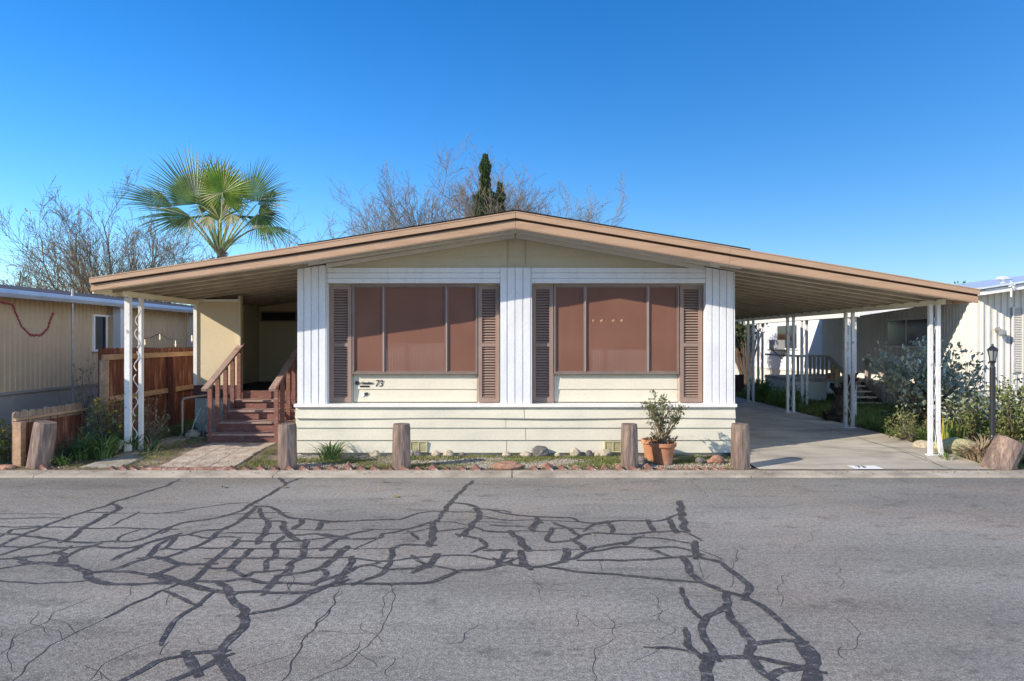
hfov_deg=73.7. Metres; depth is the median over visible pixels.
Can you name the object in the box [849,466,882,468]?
painted number
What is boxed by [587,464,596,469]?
edging brick
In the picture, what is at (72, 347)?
pole
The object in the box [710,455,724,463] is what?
rock
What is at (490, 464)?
gravel
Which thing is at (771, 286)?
carport
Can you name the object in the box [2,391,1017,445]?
grass
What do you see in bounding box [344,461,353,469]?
edging brick
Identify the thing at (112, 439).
strappy plant
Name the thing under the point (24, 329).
garland
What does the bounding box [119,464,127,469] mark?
edging brick
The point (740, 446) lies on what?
bollard
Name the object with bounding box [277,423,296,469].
bollard
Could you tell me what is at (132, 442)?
strappy plant
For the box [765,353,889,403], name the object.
deck
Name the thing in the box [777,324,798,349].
window
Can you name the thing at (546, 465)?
edging brick
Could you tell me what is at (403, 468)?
edging brick
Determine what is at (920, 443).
rock
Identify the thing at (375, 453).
rock
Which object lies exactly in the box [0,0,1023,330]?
sky
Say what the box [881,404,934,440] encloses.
bush
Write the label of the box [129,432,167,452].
strappy plant
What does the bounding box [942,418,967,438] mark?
flax plant
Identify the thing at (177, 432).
strappy plant
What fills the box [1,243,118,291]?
bare tree
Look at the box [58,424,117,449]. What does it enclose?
strappy plant
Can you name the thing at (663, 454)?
plant pot
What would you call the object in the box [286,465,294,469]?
edging brick
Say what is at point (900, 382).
eucalyptus shrub
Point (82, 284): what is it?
bare tree
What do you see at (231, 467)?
edging brick
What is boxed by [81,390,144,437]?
yellowing bush
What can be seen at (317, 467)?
edging brick
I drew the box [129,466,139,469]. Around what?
edging brick
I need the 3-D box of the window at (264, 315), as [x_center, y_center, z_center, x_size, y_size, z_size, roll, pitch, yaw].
[-5.010,-0.518,14.672,0.780,0.215,0.045,0,0,0]
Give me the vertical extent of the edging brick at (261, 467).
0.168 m
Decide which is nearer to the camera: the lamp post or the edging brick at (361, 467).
the edging brick at (361, 467)
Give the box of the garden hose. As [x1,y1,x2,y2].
[192,400,222,437]
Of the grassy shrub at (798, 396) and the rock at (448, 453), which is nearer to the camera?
the rock at (448, 453)
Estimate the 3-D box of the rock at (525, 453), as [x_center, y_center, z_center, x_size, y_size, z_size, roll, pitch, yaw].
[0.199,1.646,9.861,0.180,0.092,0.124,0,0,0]
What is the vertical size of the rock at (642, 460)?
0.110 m
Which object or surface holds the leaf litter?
on the road
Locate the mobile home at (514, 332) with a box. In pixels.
[289,209,749,454]
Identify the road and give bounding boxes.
[0,478,1023,680]
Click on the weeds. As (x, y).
(687, 460)
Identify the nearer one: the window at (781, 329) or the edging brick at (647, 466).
the edging brick at (647, 466)
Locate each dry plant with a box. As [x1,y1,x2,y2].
[941,437,990,461]
[966,432,989,447]
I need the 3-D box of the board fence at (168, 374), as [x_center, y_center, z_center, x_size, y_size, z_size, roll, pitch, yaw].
[-6.261,0.892,13.127,0.162,1.557,5.346,0,0,0]
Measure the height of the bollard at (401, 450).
0.606 m
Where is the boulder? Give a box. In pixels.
[979,434,1023,470]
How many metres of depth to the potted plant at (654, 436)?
9.26 m
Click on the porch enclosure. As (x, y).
(224, 328)
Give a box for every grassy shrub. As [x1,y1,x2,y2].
[739,378,774,397]
[766,385,809,405]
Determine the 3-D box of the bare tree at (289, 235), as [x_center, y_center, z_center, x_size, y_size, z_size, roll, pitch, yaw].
[-6.492,-1.670,24.516,5.758,6.602,4.098,0,0,0]
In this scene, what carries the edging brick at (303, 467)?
on the yard at (273, 456)
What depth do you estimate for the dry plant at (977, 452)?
9.41 m
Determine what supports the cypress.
on the yard at (273, 456)
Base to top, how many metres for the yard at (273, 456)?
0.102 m
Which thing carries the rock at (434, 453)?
on the yard at (273, 456)
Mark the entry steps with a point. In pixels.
(251, 420)
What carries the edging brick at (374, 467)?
on the yard at (273, 456)
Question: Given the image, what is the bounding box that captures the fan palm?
[102,139,303,258]
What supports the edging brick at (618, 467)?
on the yard at (273, 456)
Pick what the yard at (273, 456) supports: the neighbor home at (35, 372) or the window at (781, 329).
the neighbor home at (35, 372)
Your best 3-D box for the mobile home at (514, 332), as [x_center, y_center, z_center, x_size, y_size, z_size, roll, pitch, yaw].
[0.050,-0.037,18.204,6.440,3.474,17.991,0,0,0]
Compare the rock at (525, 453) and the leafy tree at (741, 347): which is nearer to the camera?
the rock at (525, 453)
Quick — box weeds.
[0,436,1023,468]
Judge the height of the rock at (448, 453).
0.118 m
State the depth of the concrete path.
9.45 m
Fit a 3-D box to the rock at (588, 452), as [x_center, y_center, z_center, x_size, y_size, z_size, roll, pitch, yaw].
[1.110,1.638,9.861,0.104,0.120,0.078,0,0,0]
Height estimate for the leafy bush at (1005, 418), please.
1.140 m
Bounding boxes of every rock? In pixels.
[0,464,16,469]
[184,429,200,437]
[369,450,380,456]
[414,450,421,456]
[431,450,439,456]
[443,450,453,456]
[502,451,510,456]
[520,451,531,456]
[532,445,548,456]
[570,447,579,456]
[586,450,592,455]
[599,449,611,456]
[638,456,647,463]
[695,457,705,463]
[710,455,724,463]
[912,440,926,447]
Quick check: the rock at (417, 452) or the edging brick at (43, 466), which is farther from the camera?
the rock at (417, 452)
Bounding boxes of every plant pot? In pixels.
[641,437,659,460]
[649,440,676,465]
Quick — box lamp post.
[987,344,997,441]
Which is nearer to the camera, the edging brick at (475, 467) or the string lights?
the edging brick at (475, 467)
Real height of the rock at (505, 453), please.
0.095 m
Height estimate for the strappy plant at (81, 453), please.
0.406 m
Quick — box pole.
[71,289,73,402]
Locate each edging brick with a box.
[39,464,49,470]
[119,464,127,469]
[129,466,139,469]
[227,465,237,470]
[241,465,251,469]
[256,464,266,469]
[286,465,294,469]
[299,465,309,469]
[313,464,322,469]
[328,464,337,469]
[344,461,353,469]
[357,464,366,469]
[370,464,381,469]
[399,465,410,469]
[428,463,438,469]
[472,464,480,469]
[530,464,537,469]
[543,462,552,469]
[558,464,566,469]
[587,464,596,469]
[601,464,609,469]
[615,464,624,470]
[643,463,652,469]
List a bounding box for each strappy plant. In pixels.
[50,451,77,465]
[55,430,116,459]
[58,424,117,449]
[64,432,134,459]
[74,429,135,442]
[78,433,126,454]
[99,427,163,451]
[121,429,173,440]
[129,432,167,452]
[151,423,213,436]
[301,439,361,460]
[937,451,959,459]
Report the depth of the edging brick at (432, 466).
8.83 m
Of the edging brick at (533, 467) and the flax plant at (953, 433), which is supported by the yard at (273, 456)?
the edging brick at (533, 467)
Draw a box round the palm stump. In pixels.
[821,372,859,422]
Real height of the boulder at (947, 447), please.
0.316 m
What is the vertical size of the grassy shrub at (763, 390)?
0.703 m
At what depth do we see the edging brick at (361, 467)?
8.82 m
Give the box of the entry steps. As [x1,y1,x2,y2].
[201,343,296,442]
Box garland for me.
[0,301,54,336]
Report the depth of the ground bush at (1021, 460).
9.22 m
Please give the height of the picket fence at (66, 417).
0.763 m
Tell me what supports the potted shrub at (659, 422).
in the plant pot at (663, 454)
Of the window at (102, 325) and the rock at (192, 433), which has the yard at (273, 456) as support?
the rock at (192, 433)
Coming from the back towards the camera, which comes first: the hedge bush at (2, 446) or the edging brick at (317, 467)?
the hedge bush at (2, 446)
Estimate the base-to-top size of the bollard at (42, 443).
0.641 m
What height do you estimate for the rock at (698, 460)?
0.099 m
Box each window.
[92,314,112,351]
[260,311,296,320]
[352,284,477,373]
[554,284,678,373]
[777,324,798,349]
[886,317,926,347]
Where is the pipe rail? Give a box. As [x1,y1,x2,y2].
[181,394,206,435]
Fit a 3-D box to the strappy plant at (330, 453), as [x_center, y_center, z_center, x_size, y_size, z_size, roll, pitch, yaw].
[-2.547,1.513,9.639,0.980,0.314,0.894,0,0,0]
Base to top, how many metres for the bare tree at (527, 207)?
9.114 m
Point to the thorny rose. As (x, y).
(86, 403)
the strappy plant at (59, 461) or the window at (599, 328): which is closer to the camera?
the strappy plant at (59, 461)
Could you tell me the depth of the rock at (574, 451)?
9.82 m
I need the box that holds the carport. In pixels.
[713,247,979,455]
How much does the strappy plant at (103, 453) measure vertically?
0.364 m
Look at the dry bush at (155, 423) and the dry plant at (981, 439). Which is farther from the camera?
the dry bush at (155, 423)
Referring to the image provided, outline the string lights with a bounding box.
[136,331,192,346]
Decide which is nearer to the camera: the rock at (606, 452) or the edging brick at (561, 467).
the edging brick at (561, 467)
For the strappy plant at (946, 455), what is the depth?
9.50 m
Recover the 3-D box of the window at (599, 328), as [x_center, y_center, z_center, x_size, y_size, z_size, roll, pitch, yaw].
[1.545,-0.172,10.102,1.850,1.334,0.055,0,0,0]
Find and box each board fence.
[98,347,194,435]
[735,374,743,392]
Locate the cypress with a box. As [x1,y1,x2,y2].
[472,153,505,215]
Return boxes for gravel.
[271,455,730,467]
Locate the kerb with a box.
[0,470,1023,477]
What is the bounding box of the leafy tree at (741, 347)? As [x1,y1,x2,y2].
[735,321,768,387]
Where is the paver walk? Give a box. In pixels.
[145,443,275,469]
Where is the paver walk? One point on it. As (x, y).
(211, 455)
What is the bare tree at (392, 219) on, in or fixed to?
on the yard at (273, 456)
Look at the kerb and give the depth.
8.62 m
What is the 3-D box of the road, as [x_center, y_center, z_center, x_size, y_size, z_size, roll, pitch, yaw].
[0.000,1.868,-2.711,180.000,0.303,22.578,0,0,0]
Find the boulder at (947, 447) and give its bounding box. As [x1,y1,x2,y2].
[933,437,975,456]
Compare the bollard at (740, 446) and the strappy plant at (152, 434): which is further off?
the strappy plant at (152, 434)
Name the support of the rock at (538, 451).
on the yard at (273, 456)
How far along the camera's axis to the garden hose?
11.43 m
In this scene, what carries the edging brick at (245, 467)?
on the yard at (273, 456)
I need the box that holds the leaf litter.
[3,457,994,615]
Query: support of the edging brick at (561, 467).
on the yard at (273, 456)
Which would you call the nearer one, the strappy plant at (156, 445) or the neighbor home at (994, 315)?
the strappy plant at (156, 445)
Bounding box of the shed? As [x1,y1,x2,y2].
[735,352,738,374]
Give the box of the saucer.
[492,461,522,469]
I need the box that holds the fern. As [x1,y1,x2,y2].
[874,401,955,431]
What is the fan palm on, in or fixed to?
on the yard at (273, 456)
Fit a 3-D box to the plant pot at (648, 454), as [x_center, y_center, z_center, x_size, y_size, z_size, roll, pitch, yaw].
[1.991,1.531,9.600,0.349,0.288,0.349,0,0,0]
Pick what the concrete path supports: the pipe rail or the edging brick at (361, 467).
the pipe rail
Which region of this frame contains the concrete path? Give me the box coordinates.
[81,435,191,467]
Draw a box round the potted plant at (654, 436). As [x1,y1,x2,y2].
[645,429,677,443]
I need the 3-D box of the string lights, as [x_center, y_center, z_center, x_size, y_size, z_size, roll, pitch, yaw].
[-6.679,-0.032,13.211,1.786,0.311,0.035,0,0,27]
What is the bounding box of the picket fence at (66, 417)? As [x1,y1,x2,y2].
[12,402,85,466]
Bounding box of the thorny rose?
[66,360,97,432]
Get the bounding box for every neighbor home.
[0,284,192,439]
[745,276,1023,420]
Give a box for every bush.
[0,418,11,459]
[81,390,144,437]
[135,395,170,443]
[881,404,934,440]
[941,393,998,440]
[964,375,1023,441]
[1016,435,1023,463]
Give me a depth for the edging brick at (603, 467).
8.86 m
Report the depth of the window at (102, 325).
13.74 m
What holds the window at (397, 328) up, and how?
in the mobile home at (514, 332)
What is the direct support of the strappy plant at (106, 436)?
on the yard at (273, 456)
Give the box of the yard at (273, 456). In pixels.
[0,383,1023,469]
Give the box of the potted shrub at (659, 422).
[640,390,688,443]
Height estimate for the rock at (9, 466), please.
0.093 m
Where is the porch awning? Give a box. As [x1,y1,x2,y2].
[89,246,311,453]
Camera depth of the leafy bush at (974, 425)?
10.43 m
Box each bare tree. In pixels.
[0,166,244,305]
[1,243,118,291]
[240,211,367,254]
[307,133,563,241]
[404,141,673,234]
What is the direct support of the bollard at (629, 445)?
on the yard at (273, 456)
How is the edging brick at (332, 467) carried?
on the yard at (273, 456)
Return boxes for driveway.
[729,396,988,470]
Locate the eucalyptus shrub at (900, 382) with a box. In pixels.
[862,335,989,434]
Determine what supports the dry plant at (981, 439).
on the yard at (273, 456)
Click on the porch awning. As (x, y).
(264, 278)
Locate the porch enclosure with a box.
[193,296,296,431]
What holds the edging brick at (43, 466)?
on the yard at (273, 456)
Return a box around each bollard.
[26,420,56,468]
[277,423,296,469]
[392,423,410,469]
[621,423,637,469]
[731,423,749,470]
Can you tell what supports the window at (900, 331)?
in the neighbor home at (994, 315)

